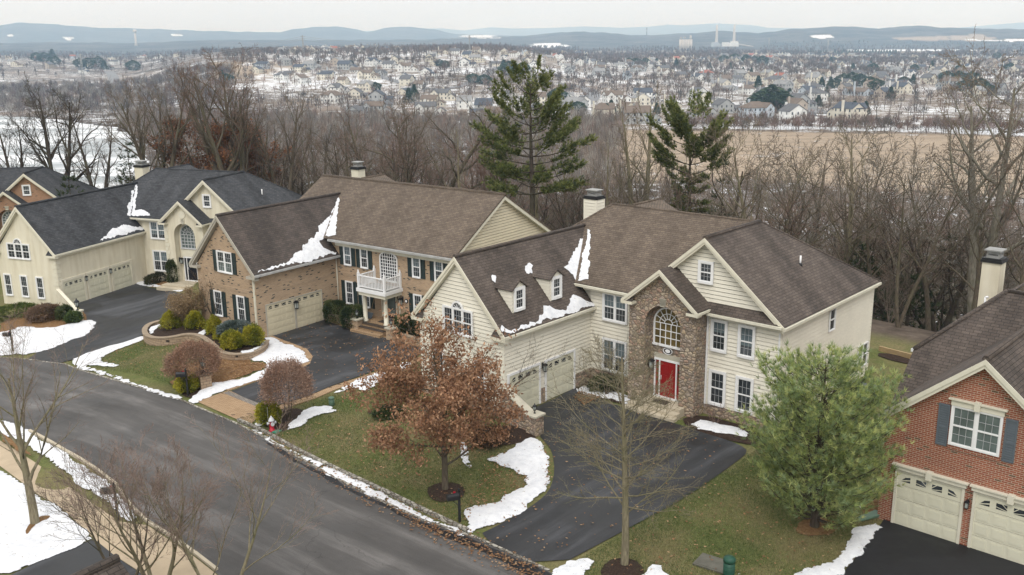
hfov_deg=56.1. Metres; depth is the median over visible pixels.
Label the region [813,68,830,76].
suburban house
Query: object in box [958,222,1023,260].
bare tree
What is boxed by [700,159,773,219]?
bare tree
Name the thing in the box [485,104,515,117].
suburban house
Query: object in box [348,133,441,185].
bare tree
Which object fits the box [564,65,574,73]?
suburban house
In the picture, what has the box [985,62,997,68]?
suburban house
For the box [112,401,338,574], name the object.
bare tree
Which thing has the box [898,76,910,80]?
evergreen tree
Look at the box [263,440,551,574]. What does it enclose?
gutter strip
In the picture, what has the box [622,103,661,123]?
suburban house
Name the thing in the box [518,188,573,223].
bare tree
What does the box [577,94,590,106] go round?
suburban house
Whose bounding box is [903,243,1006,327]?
bare tree
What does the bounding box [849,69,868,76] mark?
suburban house
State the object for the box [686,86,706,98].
suburban house
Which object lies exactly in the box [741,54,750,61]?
evergreen tree
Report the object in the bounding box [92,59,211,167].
bare tree
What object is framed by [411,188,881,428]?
suburban house
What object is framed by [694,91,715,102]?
suburban house
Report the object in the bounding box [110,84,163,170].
bare tree
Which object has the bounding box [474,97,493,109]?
suburban house
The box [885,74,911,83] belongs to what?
suburban house
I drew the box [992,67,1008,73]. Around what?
suburban house
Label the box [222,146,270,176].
bare tree
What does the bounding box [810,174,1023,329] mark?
bare tree
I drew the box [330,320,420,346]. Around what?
paver walk
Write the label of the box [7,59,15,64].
suburban house
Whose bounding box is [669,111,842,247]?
bare tree
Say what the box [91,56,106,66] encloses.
evergreen tree
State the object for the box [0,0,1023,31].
sky
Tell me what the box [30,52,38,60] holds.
evergreen tree
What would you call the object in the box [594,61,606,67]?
suburban house
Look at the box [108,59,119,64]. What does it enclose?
suburban house
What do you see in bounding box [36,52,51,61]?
evergreen tree
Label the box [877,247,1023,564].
suburban house
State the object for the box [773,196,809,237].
bare tree
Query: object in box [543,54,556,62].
suburban house
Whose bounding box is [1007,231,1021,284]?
bare tree
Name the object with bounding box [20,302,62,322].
brown mound shrub
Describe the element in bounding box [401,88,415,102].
evergreen tree
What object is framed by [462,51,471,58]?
suburban house
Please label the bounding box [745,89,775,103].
evergreen tree
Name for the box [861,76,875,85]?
evergreen tree
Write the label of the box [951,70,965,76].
evergreen tree
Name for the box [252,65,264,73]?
suburban house
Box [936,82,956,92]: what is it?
suburban house
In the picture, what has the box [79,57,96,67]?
evergreen tree
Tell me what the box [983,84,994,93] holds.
evergreen tree
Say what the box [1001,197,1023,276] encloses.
bare tree
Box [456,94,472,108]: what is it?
suburban house
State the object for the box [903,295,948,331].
bare tree
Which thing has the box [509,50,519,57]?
suburban house
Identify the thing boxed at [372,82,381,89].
evergreen tree
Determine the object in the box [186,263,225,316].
ornamental tree
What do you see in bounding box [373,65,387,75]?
suburban house
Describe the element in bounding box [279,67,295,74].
suburban house
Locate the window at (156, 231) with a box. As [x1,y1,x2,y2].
[149,222,164,239]
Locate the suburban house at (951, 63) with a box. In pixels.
[946,61,956,66]
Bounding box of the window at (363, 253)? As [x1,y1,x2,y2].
[359,249,368,268]
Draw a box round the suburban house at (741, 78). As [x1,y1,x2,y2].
[731,74,745,83]
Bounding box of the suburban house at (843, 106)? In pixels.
[827,100,867,118]
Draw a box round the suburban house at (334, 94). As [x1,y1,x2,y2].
[320,89,344,103]
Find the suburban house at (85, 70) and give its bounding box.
[78,67,89,72]
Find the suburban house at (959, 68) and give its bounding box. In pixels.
[957,67,974,72]
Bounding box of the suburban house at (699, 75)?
[689,72,703,81]
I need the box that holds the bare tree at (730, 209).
[711,197,780,226]
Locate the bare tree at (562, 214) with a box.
[540,196,582,228]
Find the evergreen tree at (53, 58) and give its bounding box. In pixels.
[49,56,61,63]
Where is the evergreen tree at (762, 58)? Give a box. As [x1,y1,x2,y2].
[757,55,768,64]
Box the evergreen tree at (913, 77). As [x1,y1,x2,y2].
[910,74,917,83]
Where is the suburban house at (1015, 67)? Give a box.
[1007,65,1022,72]
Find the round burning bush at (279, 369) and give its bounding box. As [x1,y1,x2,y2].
[256,353,317,420]
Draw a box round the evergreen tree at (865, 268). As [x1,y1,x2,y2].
[844,242,883,315]
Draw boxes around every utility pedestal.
[328,396,334,405]
[723,555,735,574]
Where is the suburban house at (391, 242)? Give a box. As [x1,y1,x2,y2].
[189,161,551,337]
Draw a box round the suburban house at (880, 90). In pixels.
[869,87,890,98]
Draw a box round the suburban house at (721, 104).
[711,97,739,113]
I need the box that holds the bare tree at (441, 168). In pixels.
[423,146,453,185]
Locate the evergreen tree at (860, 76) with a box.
[850,73,868,86]
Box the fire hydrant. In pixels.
[267,410,275,431]
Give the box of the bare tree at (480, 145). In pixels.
[455,123,546,197]
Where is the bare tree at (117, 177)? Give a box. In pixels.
[109,166,134,186]
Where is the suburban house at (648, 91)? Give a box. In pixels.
[633,86,658,98]
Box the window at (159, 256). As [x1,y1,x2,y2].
[152,250,166,271]
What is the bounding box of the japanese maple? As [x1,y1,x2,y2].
[159,338,224,382]
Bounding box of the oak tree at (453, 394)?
[339,297,528,489]
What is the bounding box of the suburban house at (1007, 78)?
[991,74,1011,82]
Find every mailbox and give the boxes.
[2,330,13,349]
[100,482,118,519]
[175,368,188,395]
[446,488,460,522]
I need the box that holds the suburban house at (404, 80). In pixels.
[399,74,414,85]
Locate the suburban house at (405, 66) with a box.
[397,61,418,71]
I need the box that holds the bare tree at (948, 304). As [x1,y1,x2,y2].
[916,276,1004,329]
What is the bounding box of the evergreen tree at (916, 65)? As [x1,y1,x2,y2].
[910,64,919,70]
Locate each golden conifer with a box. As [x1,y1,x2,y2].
[157,308,182,329]
[173,371,199,392]
[183,309,205,328]
[202,314,221,334]
[212,328,220,339]
[219,328,243,349]
[241,322,265,345]
[253,399,281,425]
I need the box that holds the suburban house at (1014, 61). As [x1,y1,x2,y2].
[1012,57,1023,63]
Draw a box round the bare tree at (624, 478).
[535,320,707,565]
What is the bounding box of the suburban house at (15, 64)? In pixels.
[10,61,22,66]
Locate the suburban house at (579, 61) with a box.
[575,58,587,65]
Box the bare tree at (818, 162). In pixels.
[746,127,901,257]
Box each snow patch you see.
[0,320,95,354]
[0,421,131,520]
[0,471,91,572]
[72,336,181,397]
[137,281,182,291]
[149,324,161,333]
[189,340,308,402]
[241,341,264,352]
[253,430,463,535]
[265,337,277,341]
[288,405,331,428]
[335,362,410,392]
[461,442,470,465]
[464,437,550,531]
[552,558,593,574]
[576,386,629,403]
[642,564,668,574]
[692,420,746,435]
[794,523,882,574]
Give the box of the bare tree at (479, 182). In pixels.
[460,165,513,226]
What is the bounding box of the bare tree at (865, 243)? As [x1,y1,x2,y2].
[819,208,903,289]
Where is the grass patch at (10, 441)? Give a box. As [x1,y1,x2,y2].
[0,433,30,454]
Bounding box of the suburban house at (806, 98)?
[789,92,817,107]
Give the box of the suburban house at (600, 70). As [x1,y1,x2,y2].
[592,67,607,76]
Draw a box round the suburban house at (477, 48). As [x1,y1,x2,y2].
[472,46,481,53]
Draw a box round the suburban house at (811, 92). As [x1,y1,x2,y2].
[802,87,827,100]
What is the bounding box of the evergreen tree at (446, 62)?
[439,60,449,66]
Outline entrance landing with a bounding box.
[156,283,193,290]
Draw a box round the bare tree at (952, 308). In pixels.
[856,184,1023,331]
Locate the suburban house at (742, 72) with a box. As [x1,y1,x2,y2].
[732,69,745,75]
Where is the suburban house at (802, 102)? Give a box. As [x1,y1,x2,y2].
[778,96,808,109]
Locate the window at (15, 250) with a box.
[6,238,30,259]
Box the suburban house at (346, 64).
[337,59,357,69]
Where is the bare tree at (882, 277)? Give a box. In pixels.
[871,221,909,319]
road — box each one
[0,358,552,574]
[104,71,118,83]
[381,67,496,88]
[559,83,599,103]
[675,67,826,112]
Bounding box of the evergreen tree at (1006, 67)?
[1004,63,1013,68]
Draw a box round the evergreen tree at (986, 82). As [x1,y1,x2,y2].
[971,78,989,87]
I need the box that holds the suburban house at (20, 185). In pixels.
[0,166,98,229]
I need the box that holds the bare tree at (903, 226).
[870,212,937,308]
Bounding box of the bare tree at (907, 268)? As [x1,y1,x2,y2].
[823,202,964,321]
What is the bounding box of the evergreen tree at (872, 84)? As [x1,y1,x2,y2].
[867,78,884,89]
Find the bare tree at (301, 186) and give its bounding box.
[268,151,327,194]
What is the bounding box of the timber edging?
[879,346,911,358]
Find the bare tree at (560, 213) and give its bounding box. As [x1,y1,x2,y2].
[530,179,615,229]
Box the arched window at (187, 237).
[180,225,195,249]
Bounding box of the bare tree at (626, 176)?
[559,144,685,207]
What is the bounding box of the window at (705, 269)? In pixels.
[697,260,713,284]
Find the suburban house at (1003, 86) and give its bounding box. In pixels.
[987,81,1009,94]
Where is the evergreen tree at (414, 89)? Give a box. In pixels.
[411,84,419,98]
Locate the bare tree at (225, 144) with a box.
[196,123,291,182]
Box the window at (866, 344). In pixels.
[857,341,868,367]
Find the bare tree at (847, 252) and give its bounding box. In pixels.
[814,169,895,263]
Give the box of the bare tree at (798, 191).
[748,119,927,264]
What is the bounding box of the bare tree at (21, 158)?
[0,112,41,167]
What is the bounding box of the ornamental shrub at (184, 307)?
[163,285,205,322]
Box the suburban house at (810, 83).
[800,81,824,89]
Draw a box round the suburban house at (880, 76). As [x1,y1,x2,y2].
[869,73,884,80]
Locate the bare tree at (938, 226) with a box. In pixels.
[897,205,984,288]
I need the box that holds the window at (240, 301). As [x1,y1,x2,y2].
[236,295,245,320]
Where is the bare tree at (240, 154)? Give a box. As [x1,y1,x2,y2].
[165,43,269,171]
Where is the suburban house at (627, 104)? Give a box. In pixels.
[615,100,638,113]
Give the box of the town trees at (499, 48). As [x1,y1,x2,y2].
[220,44,1023,119]
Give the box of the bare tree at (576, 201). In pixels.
[544,188,624,225]
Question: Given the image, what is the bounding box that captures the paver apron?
[198,391,257,422]
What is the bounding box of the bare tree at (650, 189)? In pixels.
[605,152,698,205]
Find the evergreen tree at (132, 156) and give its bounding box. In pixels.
[115,141,136,183]
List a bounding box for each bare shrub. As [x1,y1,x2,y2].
[705,401,731,422]
[734,408,757,430]
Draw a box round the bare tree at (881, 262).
[809,197,941,301]
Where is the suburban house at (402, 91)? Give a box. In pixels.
[398,83,411,94]
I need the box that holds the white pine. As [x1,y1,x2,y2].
[727,337,915,531]
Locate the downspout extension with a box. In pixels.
[858,509,878,520]
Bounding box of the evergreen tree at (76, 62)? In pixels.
[72,58,86,66]
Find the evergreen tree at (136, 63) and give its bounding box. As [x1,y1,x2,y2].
[124,60,140,70]
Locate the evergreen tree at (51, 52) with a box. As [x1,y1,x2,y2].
[49,49,57,57]
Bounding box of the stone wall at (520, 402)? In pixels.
[499,385,532,429]
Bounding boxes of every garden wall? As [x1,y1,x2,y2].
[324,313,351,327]
[397,331,419,344]
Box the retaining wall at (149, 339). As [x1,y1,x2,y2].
[142,320,269,359]
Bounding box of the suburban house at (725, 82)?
[710,78,731,88]
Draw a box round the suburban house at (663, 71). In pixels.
[657,68,669,75]
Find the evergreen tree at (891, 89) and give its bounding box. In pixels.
[885,86,895,97]
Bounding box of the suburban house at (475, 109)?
[468,103,482,114]
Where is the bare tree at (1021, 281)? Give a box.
[947,105,1023,290]
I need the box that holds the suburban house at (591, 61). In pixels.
[588,58,595,64]
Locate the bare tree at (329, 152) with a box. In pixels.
[297,118,392,184]
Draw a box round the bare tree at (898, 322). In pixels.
[850,140,1020,327]
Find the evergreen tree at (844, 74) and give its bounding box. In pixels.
[835,73,850,78]
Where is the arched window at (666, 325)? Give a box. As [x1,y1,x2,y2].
[652,307,680,349]
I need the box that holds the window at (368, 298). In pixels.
[362,284,370,308]
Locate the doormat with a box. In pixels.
[652,398,668,404]
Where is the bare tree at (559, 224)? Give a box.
[535,207,568,230]
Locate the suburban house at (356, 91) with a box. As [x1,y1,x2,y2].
[348,87,368,98]
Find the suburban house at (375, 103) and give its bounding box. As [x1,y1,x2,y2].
[363,99,391,112]
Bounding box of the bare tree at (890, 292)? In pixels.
[875,260,922,322]
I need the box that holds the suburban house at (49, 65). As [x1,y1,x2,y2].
[43,61,56,67]
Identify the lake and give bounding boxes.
[0,116,149,188]
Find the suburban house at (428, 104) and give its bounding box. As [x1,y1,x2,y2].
[414,99,446,115]
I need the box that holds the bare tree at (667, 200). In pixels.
[607,179,689,211]
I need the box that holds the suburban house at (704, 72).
[699,69,714,77]
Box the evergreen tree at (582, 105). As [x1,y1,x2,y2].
[568,101,587,112]
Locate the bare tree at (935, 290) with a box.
[889,238,967,326]
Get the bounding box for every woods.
[0,46,244,79]
[0,60,235,117]
[117,104,1023,292]
[164,63,305,113]
[231,43,1023,119]
[297,78,438,112]
[300,41,579,53]
[581,44,754,65]
[760,40,1023,56]
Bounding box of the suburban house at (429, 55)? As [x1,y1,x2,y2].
[424,52,435,61]
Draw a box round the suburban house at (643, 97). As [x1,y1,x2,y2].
[630,91,659,105]
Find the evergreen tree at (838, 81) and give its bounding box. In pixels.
[826,78,841,87]
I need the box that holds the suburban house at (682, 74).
[673,70,690,78]
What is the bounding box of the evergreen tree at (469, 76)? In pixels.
[465,73,478,82]
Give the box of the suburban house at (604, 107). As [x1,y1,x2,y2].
[591,101,615,118]
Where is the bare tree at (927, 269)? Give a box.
[881,215,1000,328]
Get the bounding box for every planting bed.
[0,312,86,331]
[26,515,48,533]
[147,319,265,352]
[150,280,167,285]
[169,358,266,388]
[182,387,200,397]
[264,408,301,430]
[427,482,464,501]
[477,425,535,445]
[575,382,620,402]
[601,558,643,574]
[683,415,763,443]
[796,518,836,534]
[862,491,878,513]
[878,353,909,363]
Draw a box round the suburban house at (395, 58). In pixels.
[391,55,404,63]
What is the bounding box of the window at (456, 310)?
[442,301,473,338]
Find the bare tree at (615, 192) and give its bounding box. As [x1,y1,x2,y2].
[597,179,635,203]
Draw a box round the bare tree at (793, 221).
[741,187,826,246]
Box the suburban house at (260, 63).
[254,60,270,68]
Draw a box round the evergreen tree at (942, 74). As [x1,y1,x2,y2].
[938,71,951,79]
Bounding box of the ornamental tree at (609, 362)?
[581,329,628,394]
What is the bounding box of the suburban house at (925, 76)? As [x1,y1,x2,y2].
[920,73,939,83]
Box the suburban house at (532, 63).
[528,60,539,69]
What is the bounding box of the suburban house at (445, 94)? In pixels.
[431,87,455,100]
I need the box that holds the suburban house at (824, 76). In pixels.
[805,70,826,80]
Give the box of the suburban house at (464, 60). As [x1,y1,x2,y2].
[459,57,476,66]
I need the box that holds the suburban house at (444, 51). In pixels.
[432,46,447,53]
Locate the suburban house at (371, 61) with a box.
[364,56,381,65]
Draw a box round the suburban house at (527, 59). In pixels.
[522,57,535,62]
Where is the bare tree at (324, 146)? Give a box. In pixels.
[276,111,372,177]
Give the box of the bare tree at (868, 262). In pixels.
[807,135,922,318]
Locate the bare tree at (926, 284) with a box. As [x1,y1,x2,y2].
[847,130,1006,330]
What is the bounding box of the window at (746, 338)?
[737,324,755,359]
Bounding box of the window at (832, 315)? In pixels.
[828,308,836,331]
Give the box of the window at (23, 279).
[19,275,29,297]
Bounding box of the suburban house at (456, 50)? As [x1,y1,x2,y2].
[449,47,461,55]
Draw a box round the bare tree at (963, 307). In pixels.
[930,226,1020,318]
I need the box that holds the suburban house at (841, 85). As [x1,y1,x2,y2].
[838,82,853,91]
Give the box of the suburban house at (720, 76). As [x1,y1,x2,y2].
[716,74,731,84]
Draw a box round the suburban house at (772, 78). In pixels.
[763,75,784,84]
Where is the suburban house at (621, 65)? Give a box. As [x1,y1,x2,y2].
[614,61,627,68]
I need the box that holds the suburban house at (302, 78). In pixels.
[292,73,311,84]
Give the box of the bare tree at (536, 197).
[519,125,561,230]
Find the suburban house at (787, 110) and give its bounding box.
[778,102,816,121]
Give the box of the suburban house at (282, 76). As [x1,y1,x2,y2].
[273,71,288,80]
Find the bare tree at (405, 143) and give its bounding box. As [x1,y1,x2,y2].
[376,95,423,182]
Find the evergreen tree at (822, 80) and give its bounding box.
[818,77,825,87]
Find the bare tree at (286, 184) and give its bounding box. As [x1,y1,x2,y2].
[264,141,318,194]
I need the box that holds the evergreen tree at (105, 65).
[101,60,107,69]
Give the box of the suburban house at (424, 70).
[421,67,436,75]
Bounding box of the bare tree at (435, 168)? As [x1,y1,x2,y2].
[406,143,457,185]
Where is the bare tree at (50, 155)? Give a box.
[0,72,114,179]
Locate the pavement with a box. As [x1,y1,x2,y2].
[0,441,216,574]
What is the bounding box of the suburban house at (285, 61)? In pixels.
[277,56,291,65]
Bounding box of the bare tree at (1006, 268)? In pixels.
[951,236,1023,303]
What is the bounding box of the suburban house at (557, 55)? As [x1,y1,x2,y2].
[551,53,559,60]
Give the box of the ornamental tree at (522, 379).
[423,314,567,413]
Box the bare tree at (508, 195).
[482,84,533,201]
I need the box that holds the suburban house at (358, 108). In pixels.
[345,104,365,115]
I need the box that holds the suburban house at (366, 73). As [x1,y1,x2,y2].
[357,68,380,79]
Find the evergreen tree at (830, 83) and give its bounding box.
[827,76,834,88]
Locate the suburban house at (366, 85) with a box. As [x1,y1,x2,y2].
[356,79,377,91]
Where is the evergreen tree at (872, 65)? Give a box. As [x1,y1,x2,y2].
[868,63,880,71]
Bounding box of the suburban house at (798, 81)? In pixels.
[793,79,806,88]
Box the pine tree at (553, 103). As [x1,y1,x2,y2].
[468,53,599,229]
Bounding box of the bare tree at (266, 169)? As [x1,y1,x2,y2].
[238,139,284,184]
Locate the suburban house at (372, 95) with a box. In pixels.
[368,88,394,102]
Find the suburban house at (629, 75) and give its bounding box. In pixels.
[622,72,631,79]
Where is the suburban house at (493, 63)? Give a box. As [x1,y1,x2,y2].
[489,57,500,65]
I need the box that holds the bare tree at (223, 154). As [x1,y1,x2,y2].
[146,114,266,175]
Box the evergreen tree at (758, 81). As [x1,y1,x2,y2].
[753,75,762,88]
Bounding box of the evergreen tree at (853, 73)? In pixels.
[845,71,859,82]
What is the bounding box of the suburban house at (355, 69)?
[349,63,369,72]
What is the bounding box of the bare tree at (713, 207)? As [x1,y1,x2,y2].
[706,193,740,216]
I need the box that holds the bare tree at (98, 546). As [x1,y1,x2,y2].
[23,441,199,574]
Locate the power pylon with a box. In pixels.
[78,54,84,80]
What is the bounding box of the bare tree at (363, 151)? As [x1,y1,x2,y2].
[341,119,439,184]
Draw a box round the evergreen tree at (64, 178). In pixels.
[56,174,84,196]
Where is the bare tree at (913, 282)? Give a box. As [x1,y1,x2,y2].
[871,245,942,326]
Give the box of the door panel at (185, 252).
[181,249,195,256]
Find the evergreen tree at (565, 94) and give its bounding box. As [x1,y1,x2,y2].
[561,91,570,99]
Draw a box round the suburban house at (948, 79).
[935,76,962,87]
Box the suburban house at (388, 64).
[382,59,397,68]
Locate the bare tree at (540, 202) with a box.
[514,183,554,216]
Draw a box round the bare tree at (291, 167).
[230,82,322,190]
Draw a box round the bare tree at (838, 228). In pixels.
[800,199,869,250]
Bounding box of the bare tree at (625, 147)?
[594,81,675,205]
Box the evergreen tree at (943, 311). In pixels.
[929,233,966,330]
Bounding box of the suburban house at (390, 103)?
[363,94,393,107]
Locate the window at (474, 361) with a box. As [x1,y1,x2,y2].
[474,361,485,394]
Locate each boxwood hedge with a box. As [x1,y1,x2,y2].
[322,298,349,323]
[338,303,363,328]
[394,312,419,337]
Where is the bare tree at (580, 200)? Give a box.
[546,167,627,228]
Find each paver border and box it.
[224,391,259,405]
[225,336,312,390]
[271,357,420,409]
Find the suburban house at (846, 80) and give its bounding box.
[833,77,853,86]
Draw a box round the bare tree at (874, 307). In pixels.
[826,225,939,320]
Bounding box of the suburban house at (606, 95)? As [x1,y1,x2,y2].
[601,88,630,102]
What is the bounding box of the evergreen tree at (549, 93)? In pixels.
[546,88,565,96]
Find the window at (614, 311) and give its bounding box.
[602,293,627,324]
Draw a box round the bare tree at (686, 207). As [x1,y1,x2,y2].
[668,172,712,212]
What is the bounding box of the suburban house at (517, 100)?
[510,93,534,110]
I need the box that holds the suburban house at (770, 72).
[760,69,774,76]
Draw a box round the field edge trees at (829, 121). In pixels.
[685,108,1023,133]
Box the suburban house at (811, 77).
[803,73,823,82]
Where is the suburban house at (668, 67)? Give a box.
[657,64,674,72]
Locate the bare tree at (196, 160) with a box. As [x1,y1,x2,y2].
[182,145,208,168]
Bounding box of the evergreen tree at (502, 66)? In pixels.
[497,61,517,74]
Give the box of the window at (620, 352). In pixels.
[602,337,626,375]
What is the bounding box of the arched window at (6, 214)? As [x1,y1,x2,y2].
[2,211,11,224]
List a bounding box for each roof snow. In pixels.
[100,224,143,240]
[127,185,135,215]
[131,185,149,215]
[258,206,335,271]
[325,197,339,235]
[501,295,594,332]
[525,263,532,273]
[564,239,582,279]
[578,229,590,280]
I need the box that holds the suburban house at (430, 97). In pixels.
[420,93,446,106]
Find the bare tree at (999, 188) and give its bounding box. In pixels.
[927,23,1023,312]
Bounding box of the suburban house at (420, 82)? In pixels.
[413,80,424,89]
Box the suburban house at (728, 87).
[712,81,735,91]
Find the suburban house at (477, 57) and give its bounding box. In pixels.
[469,53,485,62]
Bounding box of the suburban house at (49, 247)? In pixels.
[0,160,302,303]
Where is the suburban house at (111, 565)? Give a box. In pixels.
[71,554,129,574]
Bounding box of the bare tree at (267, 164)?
[238,135,293,183]
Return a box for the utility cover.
[692,553,722,574]
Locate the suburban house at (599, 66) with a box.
[594,64,609,70]
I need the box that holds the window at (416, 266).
[411,258,420,278]
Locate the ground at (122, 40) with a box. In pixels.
[0,22,1023,574]
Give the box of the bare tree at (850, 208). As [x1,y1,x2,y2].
[811,119,887,264]
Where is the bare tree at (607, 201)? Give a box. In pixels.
[579,137,625,206]
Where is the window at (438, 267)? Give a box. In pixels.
[434,262,442,281]
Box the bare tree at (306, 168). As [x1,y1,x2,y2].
[286,122,322,188]
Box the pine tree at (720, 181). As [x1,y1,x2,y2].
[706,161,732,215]
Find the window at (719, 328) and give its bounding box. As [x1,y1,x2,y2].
[710,318,727,353]
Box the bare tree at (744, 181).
[699,131,794,221]
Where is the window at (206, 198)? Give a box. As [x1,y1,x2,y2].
[202,194,211,207]
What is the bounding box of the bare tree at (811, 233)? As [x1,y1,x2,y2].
[783,211,885,288]
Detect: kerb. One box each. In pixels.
[1,357,549,570]
[28,429,217,570]
[237,418,468,532]
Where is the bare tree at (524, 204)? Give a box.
[513,189,552,227]
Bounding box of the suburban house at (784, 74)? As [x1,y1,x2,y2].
[773,72,786,79]
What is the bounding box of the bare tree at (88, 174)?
[57,101,124,187]
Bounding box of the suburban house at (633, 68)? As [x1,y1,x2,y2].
[630,64,645,71]
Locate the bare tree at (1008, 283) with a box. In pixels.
[927,207,1023,300]
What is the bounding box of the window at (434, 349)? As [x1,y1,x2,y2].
[433,349,444,375]
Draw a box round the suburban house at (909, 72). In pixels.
[904,68,919,76]
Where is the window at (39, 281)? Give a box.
[35,276,45,298]
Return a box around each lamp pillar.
[74,298,83,320]
[197,356,212,389]
[350,309,363,328]
[384,318,397,339]
[524,403,545,436]
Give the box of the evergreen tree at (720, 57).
[718,55,728,61]
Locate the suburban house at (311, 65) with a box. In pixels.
[302,60,321,69]
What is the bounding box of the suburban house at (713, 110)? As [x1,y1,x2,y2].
[686,104,716,120]
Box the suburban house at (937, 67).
[934,65,950,71]
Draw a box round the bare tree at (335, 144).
[328,121,375,176]
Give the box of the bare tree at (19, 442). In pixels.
[0,303,113,524]
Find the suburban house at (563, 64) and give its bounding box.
[560,62,575,69]
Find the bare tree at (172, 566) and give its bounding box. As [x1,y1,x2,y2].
[42,423,243,574]
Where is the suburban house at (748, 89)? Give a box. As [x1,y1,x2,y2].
[738,84,756,94]
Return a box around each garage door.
[61,273,87,303]
[86,266,111,298]
[110,259,134,290]
[265,297,296,336]
[295,289,323,327]
[507,362,540,406]
[544,349,574,400]
[891,462,969,543]
[967,483,1023,564]
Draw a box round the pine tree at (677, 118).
[644,88,735,213]
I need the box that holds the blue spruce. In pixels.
[215,318,251,336]
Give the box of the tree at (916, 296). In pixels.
[873,272,941,328]
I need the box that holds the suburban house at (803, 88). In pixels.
[798,84,816,92]
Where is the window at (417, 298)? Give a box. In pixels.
[413,294,421,309]
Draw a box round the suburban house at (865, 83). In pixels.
[863,78,878,88]
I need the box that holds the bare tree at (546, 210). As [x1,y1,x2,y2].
[490,174,579,227]
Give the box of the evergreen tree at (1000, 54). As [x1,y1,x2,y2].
[992,52,1001,57]
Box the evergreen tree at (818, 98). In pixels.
[815,95,824,106]
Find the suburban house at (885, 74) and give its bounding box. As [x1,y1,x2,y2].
[871,70,889,79]
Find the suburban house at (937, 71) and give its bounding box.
[928,69,944,76]
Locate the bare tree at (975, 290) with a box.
[927,183,1023,309]
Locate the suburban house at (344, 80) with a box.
[336,76,350,85]
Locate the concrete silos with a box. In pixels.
[679,35,691,49]
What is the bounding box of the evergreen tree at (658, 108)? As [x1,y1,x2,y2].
[651,103,660,113]
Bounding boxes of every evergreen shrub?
[0,301,37,320]
[51,303,72,320]
[62,309,83,323]
[143,271,166,284]
[370,402,406,419]
[468,424,511,448]
[585,372,619,391]
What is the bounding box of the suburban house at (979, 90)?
[964,85,986,96]
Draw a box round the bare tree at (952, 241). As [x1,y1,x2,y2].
[919,223,990,307]
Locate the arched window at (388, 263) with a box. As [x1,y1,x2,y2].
[379,252,397,282]
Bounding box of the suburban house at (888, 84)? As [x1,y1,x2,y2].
[881,81,894,87]
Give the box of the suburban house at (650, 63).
[647,61,656,67]
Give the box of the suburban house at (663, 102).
[660,94,681,108]
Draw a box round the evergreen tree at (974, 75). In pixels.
[962,71,980,79]
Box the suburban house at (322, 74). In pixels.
[316,70,334,79]
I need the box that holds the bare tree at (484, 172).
[381,122,552,214]
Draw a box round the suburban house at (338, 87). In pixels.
[326,82,348,93]
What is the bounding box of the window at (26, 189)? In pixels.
[21,185,31,195]
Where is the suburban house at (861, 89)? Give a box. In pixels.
[841,81,872,95]
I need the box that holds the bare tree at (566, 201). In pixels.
[519,135,649,228]
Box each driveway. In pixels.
[11,539,140,574]
[28,283,181,362]
[232,320,420,404]
[483,389,745,561]
[844,519,1023,574]
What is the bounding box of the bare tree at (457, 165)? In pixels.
[433,126,470,187]
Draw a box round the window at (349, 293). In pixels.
[345,280,353,303]
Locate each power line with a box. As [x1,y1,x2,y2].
[86,37,300,59]
[304,36,468,45]
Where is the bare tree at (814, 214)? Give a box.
[741,168,845,246]
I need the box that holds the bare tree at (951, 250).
[935,223,968,310]
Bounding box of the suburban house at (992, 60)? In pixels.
[987,58,997,62]
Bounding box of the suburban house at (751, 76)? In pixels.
[744,71,764,81]
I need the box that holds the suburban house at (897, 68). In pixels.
[889,65,903,74]
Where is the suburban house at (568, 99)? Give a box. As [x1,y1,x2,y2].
[558,94,587,111]
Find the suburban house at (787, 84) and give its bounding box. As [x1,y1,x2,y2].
[772,79,793,90]
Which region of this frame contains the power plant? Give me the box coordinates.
[711,24,753,46]
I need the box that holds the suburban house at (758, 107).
[738,99,775,117]
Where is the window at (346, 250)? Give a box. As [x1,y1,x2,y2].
[343,247,351,265]
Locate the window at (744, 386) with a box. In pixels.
[734,375,753,414]
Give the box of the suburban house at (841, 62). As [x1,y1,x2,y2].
[832,60,844,66]
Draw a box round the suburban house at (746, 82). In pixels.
[743,78,757,85]
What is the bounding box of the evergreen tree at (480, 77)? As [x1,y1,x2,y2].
[476,74,492,83]
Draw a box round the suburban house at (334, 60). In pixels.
[330,56,341,65]
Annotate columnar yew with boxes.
[165,258,180,282]
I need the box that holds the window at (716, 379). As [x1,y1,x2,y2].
[707,369,726,407]
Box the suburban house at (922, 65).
[917,64,928,69]
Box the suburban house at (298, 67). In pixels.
[292,63,310,72]
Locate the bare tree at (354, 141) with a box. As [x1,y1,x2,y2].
[334,103,413,181]
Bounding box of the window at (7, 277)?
[3,273,13,295]
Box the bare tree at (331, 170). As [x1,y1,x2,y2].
[308,150,373,179]
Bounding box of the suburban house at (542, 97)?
[534,92,549,104]
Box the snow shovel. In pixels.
[368,300,373,318]
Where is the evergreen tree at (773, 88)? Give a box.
[748,84,790,110]
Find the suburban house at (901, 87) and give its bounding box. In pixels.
[889,81,912,93]
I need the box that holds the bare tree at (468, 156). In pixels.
[344,83,524,188]
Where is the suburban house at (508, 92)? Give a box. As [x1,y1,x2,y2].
[498,89,516,100]
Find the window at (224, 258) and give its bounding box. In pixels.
[216,250,232,274]
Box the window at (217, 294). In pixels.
[213,290,222,316]
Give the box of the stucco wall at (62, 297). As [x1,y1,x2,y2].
[56,289,76,311]
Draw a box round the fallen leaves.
[101,324,859,574]
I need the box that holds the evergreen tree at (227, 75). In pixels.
[218,73,234,83]
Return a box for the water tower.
[133,29,137,45]
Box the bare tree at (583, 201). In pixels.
[541,173,642,225]
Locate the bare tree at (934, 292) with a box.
[888,239,1003,326]
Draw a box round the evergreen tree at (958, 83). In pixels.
[955,80,970,90]
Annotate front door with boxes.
[183,256,197,281]
[381,295,400,318]
[653,357,679,400]

